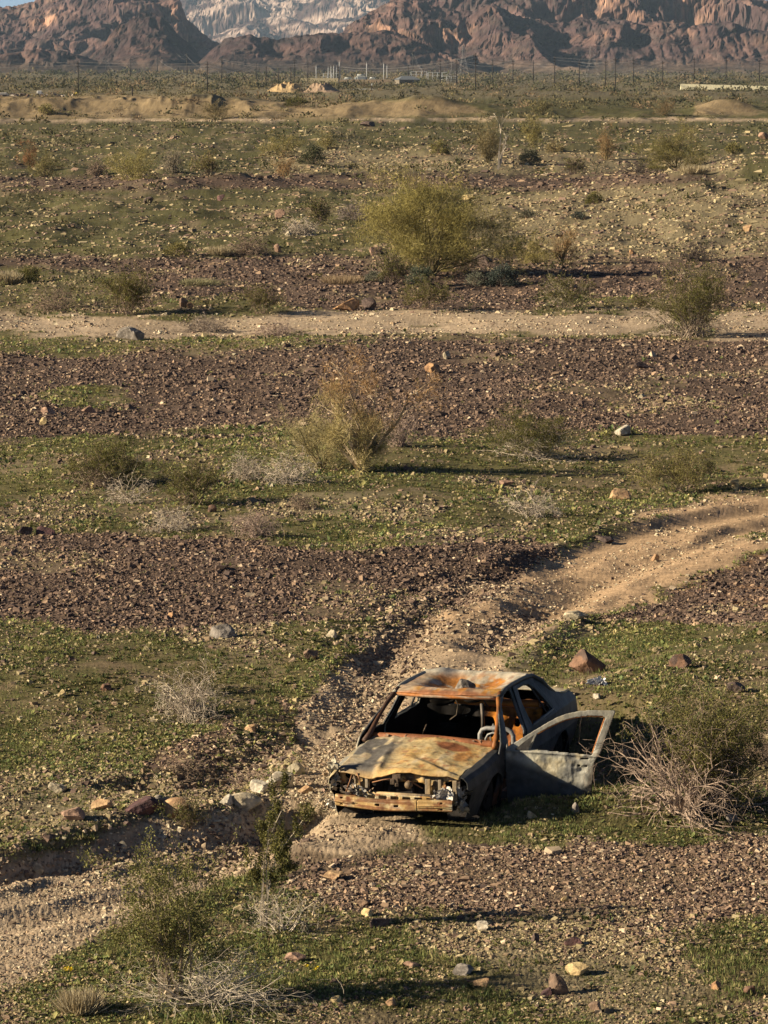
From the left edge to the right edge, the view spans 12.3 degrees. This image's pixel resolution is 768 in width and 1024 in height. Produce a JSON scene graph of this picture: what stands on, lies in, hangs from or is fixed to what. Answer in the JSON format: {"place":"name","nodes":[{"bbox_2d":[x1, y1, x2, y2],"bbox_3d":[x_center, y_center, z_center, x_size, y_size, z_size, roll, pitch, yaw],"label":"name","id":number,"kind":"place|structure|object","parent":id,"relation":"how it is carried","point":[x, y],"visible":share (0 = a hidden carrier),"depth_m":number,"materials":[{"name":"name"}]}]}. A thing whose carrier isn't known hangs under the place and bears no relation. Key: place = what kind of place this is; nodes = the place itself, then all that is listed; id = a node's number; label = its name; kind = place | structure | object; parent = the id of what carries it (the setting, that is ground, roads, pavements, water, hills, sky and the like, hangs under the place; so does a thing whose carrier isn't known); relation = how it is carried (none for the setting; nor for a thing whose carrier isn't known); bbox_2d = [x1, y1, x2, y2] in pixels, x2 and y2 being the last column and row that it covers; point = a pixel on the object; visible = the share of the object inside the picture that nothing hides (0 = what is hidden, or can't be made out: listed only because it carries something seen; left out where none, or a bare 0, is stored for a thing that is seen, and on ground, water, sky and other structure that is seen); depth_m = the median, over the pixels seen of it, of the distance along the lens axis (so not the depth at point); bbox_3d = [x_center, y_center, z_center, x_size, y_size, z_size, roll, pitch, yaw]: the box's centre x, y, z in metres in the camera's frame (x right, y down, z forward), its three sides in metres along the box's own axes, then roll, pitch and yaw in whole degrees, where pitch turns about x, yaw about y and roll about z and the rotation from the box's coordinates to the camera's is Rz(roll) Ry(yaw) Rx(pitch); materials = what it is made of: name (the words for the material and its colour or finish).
{"place":"outdoors","nodes":[
{"label":"outdoors","id":0,"kind":"place"},
{"bbox_2d":[180,0,389,43],"bbox_3d":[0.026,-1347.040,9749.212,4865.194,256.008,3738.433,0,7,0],"label":"mountains","id":1,"kind":"structure","parent":0,"point":[218,21],"depth_m":9486.81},
{"bbox_2d":[0,73,767,1023],"bbox_3d":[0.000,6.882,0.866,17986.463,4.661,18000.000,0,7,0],"label":"ground","id":2,"kind":"structure","parent":0,"point":[398,113],"depth_m":69.05,"materials":[{"name":"soil"}]},
{"bbox_2d":[0,269,27,284],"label":"grass tuft","id":3,"kind":"object","parent":2,"relation":"on","point":[12,278],"visible":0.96,"depth_m":137.25,"materials":[{"name":"beige plant"}]},
{"bbox_2d":[14,264,41,282],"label":"brittlebush","id":4,"kind":"object","parent":2,"relation":"on","point":[29,274],"visible":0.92,"depth_m":137.88,"materials":[{"name":"green plant"}]},
{"bbox_2d":[13,138,43,168],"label":"palo verde tree","id":5,"kind":"object","parent":2,"relation":"on","point":[28,157],"visible":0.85,"depth_m":271.43,"materials":[{"name":"brown plant"}]},
{"bbox_2d":[27,147,66,176],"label":"palo verde tree","id":6,"kind":"object","parent":2,"relation":"on","point":[46,164],"visible":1,"depth_m":261.06,"materials":[{"name":"green plant"}]},
{"bbox_2d":[24,279,89,311],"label":"dead bush","id":7,"kind":"object","parent":2,"relation":"on","point":[52,306],"visible":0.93,"depth_m":120.85,"materials":[{"name":"brown plant"}]},
{"bbox_2d":[60,807,85,820],"bbox_3d":[-3.303,3.223,37.753,0.271,0.165,0.217,0,7,-3],"label":"rock","id":8,"kind":"object","parent":2,"relation":"on","point":[76,813],"visible":1,"depth_m":37.68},
{"bbox_2d":[48,984,115,1015],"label":"grass tuft","id":9,"kind":"object","parent":2,"relation":"on","point":[79,1002],"visible":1,"depth_m":30.55,"materials":[{"name":"beige plant"}]},
{"bbox_2d":[53,459,127,489],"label":"dead bush","id":10,"kind":"object","parent":2,"relation":"on","point":[95,482],"visible":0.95,"depth_m":68.32,"materials":[{"name":"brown plant"}]},
{"bbox_2d":[82,157,108,175],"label":"dead bush","id":11,"kind":"object","parent":2,"relation":"on","point":[96,169],"visible":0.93,"depth_m":266.24,"materials":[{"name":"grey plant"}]},
{"bbox_2d":[54,430,178,485],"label":"creosote bush","id":12,"kind":"object","parent":2,"relation":"on","point":[104,456],"visible":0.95,"depth_m":68.51,"materials":[{"name":"green plant"}]},
{"bbox_2d":[89,259,165,315],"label":"creosote bush","id":13,"kind":"object","parent":2,"relation":"on","point":[133,291],"visible":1,"depth_m":117.16,"materials":[{"name":"green plant"}]},
{"bbox_2d":[98,142,159,180],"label":"palo verde tree","id":14,"kind":"object","parent":2,"relation":"on","point":[133,167],"visible":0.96,"depth_m":231.15,"materials":[{"name":"green plant"}]},
{"bbox_2d":[102,456,158,504],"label":"dead bush","id":15,"kind":"object","parent":2,"relation":"on","point":[125,499],"visible":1,"depth_m":66.02,"materials":[{"name":"grey plant"}]},
{"bbox_2d":[116,326,144,339],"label":"boulder","id":16,"kind":"object","parent":2,"relation":"on","point":[128,332],"visible":0.84,"depth_m":106.46,"materials":[{"name":"stone"}]},
{"bbox_2d":[125,796,160,814],"bbox_3d":[-2.616,3.185,38.200,0.427,0.256,0.250,-1,7,-6],"label":"boulder","id":17,"kind":"object","parent":2,"relation":"on","point":[144,805],"visible":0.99,"depth_m":38.10,"materials":[{"name":"stone"}]},
{"bbox_2d":[75,800,261,1002],"bbox_3d":[-1.848,3.432,31.012,1.164,1.701,1.473,6,10,41],"label":"creosote bush","id":18,"kind":"object","parent":2,"relation":"on","point":[154,941],"visible":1,"depth_m":30.95,"materials":[{"name":"green plant"}]},
{"bbox_2d":[154,142,184,172],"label":"dead bush","id":19,"kind":"object","parent":2,"relation":"on","point":[171,164],"visible":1,"depth_m":260.05,"materials":[{"name":"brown plant"}]},
{"bbox_2d":[137,505,212,532],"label":"dead bush","id":20,"kind":"object","parent":2,"relation":"on","point":[176,524],"visible":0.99,"depth_m":61.16,"materials":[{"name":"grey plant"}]},
{"bbox_2d":[162,797,188,818],"bbox_3d":[-2.239,3.211,38.252,0.290,0.282,0.232,-1,7,-7],"label":"boulder","id":21,"kind":"object","parent":2,"relation":"on","point":[169,803],"visible":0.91,"depth_m":38.18,"materials":[{"name":"stone"}]},
{"bbox_2d":[160,241,194,255],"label":"brittlebush","id":22,"kind":"object","parent":2,"relation":"on","point":[176,247],"visible":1,"depth_m":153.31,"materials":[{"name":"green plant"}]},
{"bbox_2d":[148,745,214,781],"bbox_3d":[-2.322,2.903,41.137,0.810,0.309,0.836,0,7,0],"label":"dead bush","id":23,"kind":"object","parent":2,"relation":"on","point":[186,773],"visible":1,"depth_m":41.12,"materials":[{"name":"brown plant"}]},
{"bbox_2d":[133,645,231,725],"bbox_3d":[-2.521,2.092,44.346,1.226,0.954,1.469,0,7,0],"label":"dead bush","id":24,"kind":"object","parent":2,"relation":"on","point":[189,708],"visible":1,"depth_m":44.22,"materials":[{"name":"grey plant"}]},
{"bbox_2d":[32,924,343,1023],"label":"dead bush","id":25,"kind":"object","parent":2,"relation":"on","point":[217,992],"visible":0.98,"depth_m":30.88,"materials":[{"name":"grey plant"}]},
{"bbox_2d":[167,792,211,830],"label":"creosote bush","id":26,"kind":"object","parent":2,"relation":"on","point":[183,815],"visible":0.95,"depth_m":38.06,"materials":[{"name":"green plant"}]},
{"bbox_2d":[165,658,228,696],"bbox_3d":[-2.452,2.180,45.396,0.705,0.612,1.172,-6,9,-39],"label":"creosote bush","id":27,"kind":"object","parent":2,"relation":"on","point":[200,675],"visible":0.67,"depth_m":45.33,"materials":[{"name":"green plant"}]},
{"bbox_2d":[154,446,240,506],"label":"creosote bush","id":28,"kind":"object","parent":2,"relation":"on","point":[186,488],"visible":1,"depth_m":65.37,"materials":[{"name":"green plant"}]},
{"bbox_2d":[180,276,220,285],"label":"grass tuft","id":29,"kind":"object","parent":2,"relation":"on","point":[199,281],"visible":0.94,"depth_m":130.22,"materials":[{"name":"beige plant"}]},
{"bbox_2d":[169,312,238,333],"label":"dead bush","id":30,"kind":"object","parent":2,"relation":"on","point":[205,328],"visible":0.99,"depth_m":111.59,"materials":[{"name":"beige plant"}]},
{"bbox_2d":[188,145,219,176],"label":"creosote bush","id":31,"kind":"object","parent":2,"relation":"on","point":[208,163],"visible":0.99,"depth_m":232.84,"materials":[{"name":"green plant"}]},
{"bbox_2d":[196,98,234,120],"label":"palo verde tree","id":32,"kind":"object","parent":2,"relation":"on","point":[212,108],"visible":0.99,"depth_m":542.75,"materials":[{"name":"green plant"}]},
{"bbox_2d":[209,624,234,637],"bbox_3d":[-2.236,1.671,49.272,0.305,0.233,0.301,-6,9,-40],"label":"boulder","id":33,"kind":"object","parent":2,"relation":"on","point":[224,630],"visible":1,"depth_m":49.19,"materials":[{"name":"stone"}]},
{"bbox_2d":[219,449,268,481],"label":"dead bush","id":34,"kind":"object","parent":2,"relation":"on","point":[244,472],"visible":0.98,"depth_m":69.18,"materials":[{"name":"grey plant"}]},
{"bbox_2d":[232,792,261,810],"bbox_3d":[-1.504,3.175,38.731,0.313,0.221,0.295,7,10,44],"label":"boulder","id":35,"kind":"object","parent":2,"relation":"on","point":[244,801],"visible":1,"depth_m":38.65,"materials":[{"name":"stone"}]},
{"bbox_2d":[218,497,286,538],"bbox_3d":[-2.191,0.088,60.257,1.093,0.726,1.050,-5,9,-32],"label":"dead bush","id":36,"kind":"object","parent":2,"relation":"on","point":[251,529],"visible":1,"depth_m":60.24,"materials":[{"name":"grey plant"}]},
{"bbox_2d":[225,226,280,255],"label":"dead bush","id":37,"kind":"object","parent":2,"relation":"on","point":[248,250],"visible":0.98,"depth_m":153.90,"materials":[{"name":"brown plant"}]},
{"bbox_2d":[250,779,268,792],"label":"rock","id":38,"kind":"object","parent":2,"relation":"on","point":[257,785],"visible":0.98,"depth_m":39.40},
{"bbox_2d":[236,283,285,313],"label":"creosote bush","id":39,"kind":"object","parent":2,"relation":"on","point":[253,300],"visible":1,"depth_m":117.26,"materials":[{"name":"green plant"}]},
{"bbox_2d":[246,317,311,336],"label":"dead bush","id":40,"kind":"object","parent":2,"relation":"on","point":[282,330],"visible":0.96,"depth_m":108.51,"materials":[{"name":"beige plant"}]},
{"bbox_2d":[232,887,328,939],"bbox_3d":[-0.910,3.740,33.567,0.914,0.498,0.916,-3,8,-24],"label":"dead bush","id":41,"kind":"object","parent":2,"relation":"on","point":[279,910],"visible":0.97,"depth_m":33.59,"materials":[{"name":"grey plant"}]},
{"bbox_2d":[267,771,293,787],"bbox_3d":[-1.173,3.047,40.182,0.298,0.229,0.238,0,7,3],"label":"boulder","id":42,"kind":"object","parent":2,"relation":"on","point":[276,775],"visible":0.56,"depth_m":40.11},
{"bbox_2d":[254,128,307,156],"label":"palo verde tree","id":43,"kind":"object","parent":2,"relation":"on","point":[275,147],"visible":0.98,"depth_m":305.96,"materials":[{"name":"green plant"}]},
{"bbox_2d":[268,151,299,176],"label":"palo verde tree","id":44,"kind":"object","parent":2,"relation":"on","point":[284,168],"visible":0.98,"depth_m":250.67,"materials":[{"name":"brown plant"}]},
{"bbox_2d":[242,765,329,925],"bbox_3d":[-0.943,3.177,33.680,0.616,1.584,0.678,5,9,37],"label":"creosote bush","id":45,"kind":"object","parent":2,"relation":"on","point":[281,853],"visible":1,"depth_m":33.66,"materials":[{"name":"green plant"}]},
{"bbox_2d":[268,81,304,92],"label":"dirt pile","id":46,"kind":"object","parent":2,"relation":"on","point":[285,86],"visible":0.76,"depth_m":962.99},
{"bbox_2d":[249,445,333,486],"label":"dead bush","id":47,"kind":"object","parent":2,"relation":"on","point":[293,476],"visible":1,"depth_m":68.73,"materials":[{"name":"grey plant"}]},
{"bbox_2d":[274,798,326,829],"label":"creosote bush","id":48,"kind":"object","parent":2,"relation":"on","point":[298,808],"visible":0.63,"depth_m":38.87,"materials":[{"name":"green plant"}]},
{"bbox_2d":[279,215,324,235],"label":"dead bush","id":49,"kind":"object","parent":2,"relation":"on","point":[302,229],"visible":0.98,"depth_m":166.02,"materials":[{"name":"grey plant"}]},
{"bbox_2d":[286,490,321,509],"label":"dead bush","id":50,"kind":"object","parent":2,"relation":"on","point":[301,502],"visible":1,"depth_m":64.62,"materials":[{"name":"grey plant"}]},
{"bbox_2d":[266,404,347,469],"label":"palo verde tree","id":51,"kind":"object","parent":2,"relation":"on","point":[309,441],"visible":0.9,"depth_m":71.58,"materials":[{"name":"green plant"}]},
{"bbox_2d":[295,143,331,163],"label":"brittlebush","id":52,"kind":"object","parent":2,"relation":"on","point":[312,154],"visible":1,"depth_m":289.89,"materials":[{"name":"green plant"}]},
{"bbox_2d":[293,197,334,222],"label":"creosote bush","id":53,"kind":"object","parent":2,"relation":"on","point":[318,207],"visible":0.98,"depth_m":181.79,"materials":[{"name":"green plant"}]},
{"bbox_2d":[299,82,340,92],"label":"dirt pile","id":54,"kind":"object","parent":2,"relation":"on","point":[325,87],"visible":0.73,"depth_m":962.21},
{"bbox_2d":[314,125,341,148],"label":"palo verde tree","id":55,"kind":"object","parent":2,"relation":"on","point":[328,141],"visible":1,"depth_m":342.73,"materials":[{"name":"green plant"}]},
{"bbox_2d":[320,273,364,284],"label":"grass tuft","id":56,"kind":"object","parent":2,"relation":"on","point":[339,279],"visible":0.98,"depth_m":133.16,"materials":[{"name":"beige plant"}]},
{"bbox_2d":[333,298,359,310],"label":"boulder","id":57,"kind":"object","parent":2,"relation":"on","point":[351,304],"visible":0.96,"depth_m":119.39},
{"bbox_2d":[333,194,372,220],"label":"dead bush","id":58,"kind":"object","parent":2,"relation":"on","point":[353,213],"visible":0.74,"depth_m":184.81,"materials":[{"name":"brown plant"}]},
{"bbox_2d":[302,338,449,474],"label":"palo verde tree","id":59,"kind":"object","parent":2,"relation":"on","point":[360,456],"visible":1,"depth_m":70.74,"materials":[{"name":"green plant"}]},
{"bbox_2d":[0,119,767,1023],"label":"gravel","id":60,"kind":"structure","parent":2,"relation":"on","point":[712,611],"depth_m":55.95,"materials":[{"name":"gravel"}]},
{"bbox_2d":[0,119,767,1023],"bbox_3d":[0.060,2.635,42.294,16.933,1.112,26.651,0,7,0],"label":"grass","id":61,"kind":"structure","parent":2,"relation":"on","point":[212,1018],"depth_m":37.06,"materials":[{"name":"green plant"}]},
{"bbox_2d":[0,114,767,321],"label":"scrub","id":62,"kind":"object","parent":2,"relation":"on","point":[183,125],"visible":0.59,"depth_m":215.26,"materials":[{"name":"green plant"}]},
{"bbox_2d":[0,67,767,93],"bbox_3d":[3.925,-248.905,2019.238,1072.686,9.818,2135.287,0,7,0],"label":"scrub","id":63,"kind":"object","parent":2,"relation":"on","point":[492,86],"visible":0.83,"depth_m":1488.82,"materials":[{"name":"green plant"}]},
{"bbox_2d":[0,84,767,121],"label":"bank scrub","id":64,"kind":"object","parent":2,"relation":"on","point":[527,102],"visible":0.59,"depth_m":687.33,"materials":[{"name":"green plant"}]},
{"bbox_2d":[372,247,416,282],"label":"creosote bush","id":65,"kind":"object","parent":2,"relation":"on","point":[387,267],"visible":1,"depth_m":132.96,"materials":[{"name":"green plant"}]},
{"bbox_2d":[381,408,420,448],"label":"dead bush","id":66,"kind":"object","parent":2,"relation":"on","point":[401,438],"visible":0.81,"depth_m":75.24,"materials":[{"name":"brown plant"}]},
{"bbox_2d":[402,262,436,284],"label":"brittlebush","id":67,"kind":"object","parent":2,"relation":"on","point":[425,271],"visible":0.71,"depth_m":134.35,"materials":[{"name":"green plant"}]},
{"bbox_2d":[397,273,456,309],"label":"creosote bush","id":68,"kind":"object","parent":2,"relation":"on","point":[425,293],"visible":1,"depth_m":119.44,"materials":[{"name":"green plant"}]},
{"bbox_2d":[333,155,543,274],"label":"palo verde tree","id":69,"kind":"object","parent":2,"relation":"on","point":[453,242],"visible":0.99,"depth_m":136.93,"materials":[{"name":"green plant"}]},
{"bbox_2d":[427,138,451,154],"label":"brittlebush","id":70,"kind":"object","parent":2,"relation":"on","point":[437,148],"visible":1,"depth_m":317.34,"materials":[{"name":"green plant"}]},
{"bbox_2d":[452,963,472,975],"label":"boulder","id":71,"kind":"object","parent":2,"relation":"on","point":[460,969],"visible":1,"depth_m":31.96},
{"bbox_2d":[327,667,614,821],"bbox_3d":[1.358,2.591,39.936,2.895,1.363,4.431,2,7,19],"label":"burnt car","id":72,"kind":"object","parent":2,"relation":"on","point":[466,754],"visible":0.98,"depth_m":39.01,"materials":[{"name":"metal"}]},
{"bbox_2d":[464,270,486,285],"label":"brittlebush","id":73,"kind":"object","parent":2,"relation":"on","point":[473,281],"visible":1,"depth_m":134.13,"materials":[{"name":"green plant"}]},
{"bbox_2d":[465,113,511,162],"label":"palo verde tree","id":74,"kind":"object","parent":2,"relation":"on","point":[492,142],"visible":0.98,"depth_m":284.65,"materials":[{"name":"green plant"}]},
{"bbox_2d":[484,260,523,286],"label":"brittlebush","id":75,"kind":"object","parent":2,"relation":"on","point":[496,276],"visible":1,"depth_m":133.93,"materials":[{"name":"green plant"}]},
{"bbox_2d":[464,398,578,457],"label":"creosote bush","id":76,"kind":"object","parent":2,"relation":"on","point":[524,433],"visible":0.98,"depth_m":74.24,"materials":[{"name":"green plant"}]},
{"bbox_2d":[491,480,566,519],"bbox_3d":[2.693,-0.277,64.692,1.503,0.693,1.667,0,7,0],"label":"dead bush","id":77,"kind":"object","parent":2,"relation":"on","point":[535,510],"visible":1,"depth_m":64.58,"materials":[{"name":"grey plant"}]},
{"bbox_2d":[518,148,543,164],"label":"brittlebush","id":78,"kind":"object","parent":2,"relation":"on","point":[522,156],"visible":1,"depth_m":286.13,"materials":[{"name":"green plant"}]},
{"bbox_2d":[519,115,549,146],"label":"palo verde tree","id":79,"kind":"object","parent":2,"relation":"on","point":[534,133],"visible":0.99,"depth_m":346.88,"materials":[{"name":"green plant"}]},
{"bbox_2d":[514,228,569,264],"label":"bush","id":80,"kind":"object","parent":2,"relation":"on","point":[533,255],"visible":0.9,"depth_m":144.31,"materials":[{"name":"green plant"}]},
{"bbox_2d":[530,95,555,114],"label":"palo verde tree","id":81,"kind":"object","parent":2,"relation":"on","point":[539,109],"visible":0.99,"depth_m":552.17,"materials":[{"name":"green plant"}]},
{"bbox_2d":[477,430,617,463],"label":"dead bush","id":82,"kind":"object","parent":2,"relation":"on","point":[540,455],"visible":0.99,"depth_m":74.16,"materials":[{"name":"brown plant"}]},
{"bbox_2d":[521,264,595,309],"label":"creosote bush","id":83,"kind":"object","parent":2,"relation":"on","point":[566,294],"visible":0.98,"depth_m":119.46,"materials":[{"name":"green plant"}]},
{"bbox_2d":[548,973,568,994],"bbox_3d":[1.543,4.181,31.328,0.183,0.240,0.147,0,7,-3],"label":"boulder","id":84,"kind":"object","parent":2,"relation":"on","point":[557,984],"visible":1,"depth_m":31.28,"materials":[{"name":"stone"}]},
{"bbox_2d":[545,223,580,263],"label":"bush","id":85,"kind":"object","parent":2,"relation":"on","point":[565,252],"visible":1,"depth_m":144.77,"materials":[{"name":"brown plant"}]},
{"bbox_2d":[563,154,589,173],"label":"creosote bush","id":86,"kind":"object","parent":2,"relation":"on","point":[573,164],"visible":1,"depth_m":265.50,"materials":[{"name":"green plant"}]},
{"bbox_2d":[565,962,588,975],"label":"boulder","id":87,"kind":"object","parent":2,"relation":"on","point":[576,968],"visible":1,"depth_m":32.04,"materials":[{"name":"stone"}]},
{"bbox_2d":[569,649,605,673],"bbox_3d":[2.641,1.972,45.982,0.427,0.403,0.354,5,9,35],"label":"boulder","id":88,"kind":"object","parent":2,"relation":"on","point":[583,661],"visible":0.91,"depth_m":45.89,"materials":[{"name":"stone"}]},
{"bbox_2d":[595,119,624,160],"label":"bush","id":89,"kind":"object","parent":2,"relation":"on","point":[604,141],"visible":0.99,"depth_m":298.40,"materials":[{"name":"brown plant"}]},
{"bbox_2d":[609,488,630,499],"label":"boulder","id":90,"kind":"object","parent":2,"relation":"on","point":[619,493],"visible":0.85,"depth_m":67.67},
{"bbox_2d":[617,291,668,309],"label":"creosote bush","id":91,"kind":"object","parent":2,"relation":"on","point":[640,303],"visible":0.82,"depth_m":118.69,"materials":[{"name":"green plant"}]},
{"bbox_2d":[626,116,713,171],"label":"palo verde tree","id":92,"kind":"object","parent":2,"relation":"on","point":[672,154],"visible":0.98,"depth_m":209.26,"materials":[{"name":"green plant"}]},
{"bbox_2d":[579,676,767,839],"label":"dead bush","id":93,"kind":"object","parent":2,"relation":"on","point":[689,806],"visible":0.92,"depth_m":38.23,"materials":[{"name":"grey plant"}]},
{"bbox_2d":[622,444,734,492],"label":"creosote bush","id":94,"kind":"object","parent":2,"relation":"on","point":[684,472],"visible":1,"depth_m":68.63,"materials":[{"name":"green plant"}]},
{"bbox_2d":[669,654,691,668],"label":"boulder","id":95,"kind":"object","parent":2,"relation":"on","point":[679,661],"visible":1,"depth_m":44.18,"materials":[{"name":"stone"}]},
{"bbox_2d":[639,282,736,337],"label":"dead bush","id":96,"kind":"object","parent":2,"relation":"on","point":[678,333],"visible":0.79,"depth_m":107.24,"materials":[{"name":"brown plant"}]},
{"bbox_2d":[614,670,767,814],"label":"creosote bush","id":97,"kind":"object","parent":2,"relation":"on","point":[733,746],"visible":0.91,"depth_m":38.33,"materials":[{"name":"green plant"}]},
{"bbox_2d":[678,164,712,173],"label":"grass tuft","id":98,"kind":"object","parent":2,"relation":"on","point":[699,169],"visible":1,"depth_m":195.70,"materials":[{"name":"beige plant"}]},
{"bbox_2d":[639,250,752,338],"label":"creosote bush","id":99,"kind":"object","parent":2,"relation":"on","point":[700,299],"visible":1,"depth_m":106.08,"materials":[{"name":"green plant"}]},
{"bbox_2d":[680,240,716,260],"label":"dead bush","id":100,"kind":"object","parent":2,"relation":"on","point":[696,253],"visible":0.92,"depth_m":146.64,"materials":[{"name":"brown plant"}]},
{"bbox_2d":[680,84,767,89],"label":"long low industrial building","id":101,"kind":"structure","parent":2,"relation":"on","point":[686,86],"depth_m":1139.90,"materials":[{"name":"paint"}]},
{"bbox_2d":[0,0,767,73],"bbox_3d":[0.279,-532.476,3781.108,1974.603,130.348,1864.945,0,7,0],"label":"mountains","id":102,"kind":"structure","parent":0,"point":[47,35],"depth_m":3403.16,"materials":[{"name":"stone"}]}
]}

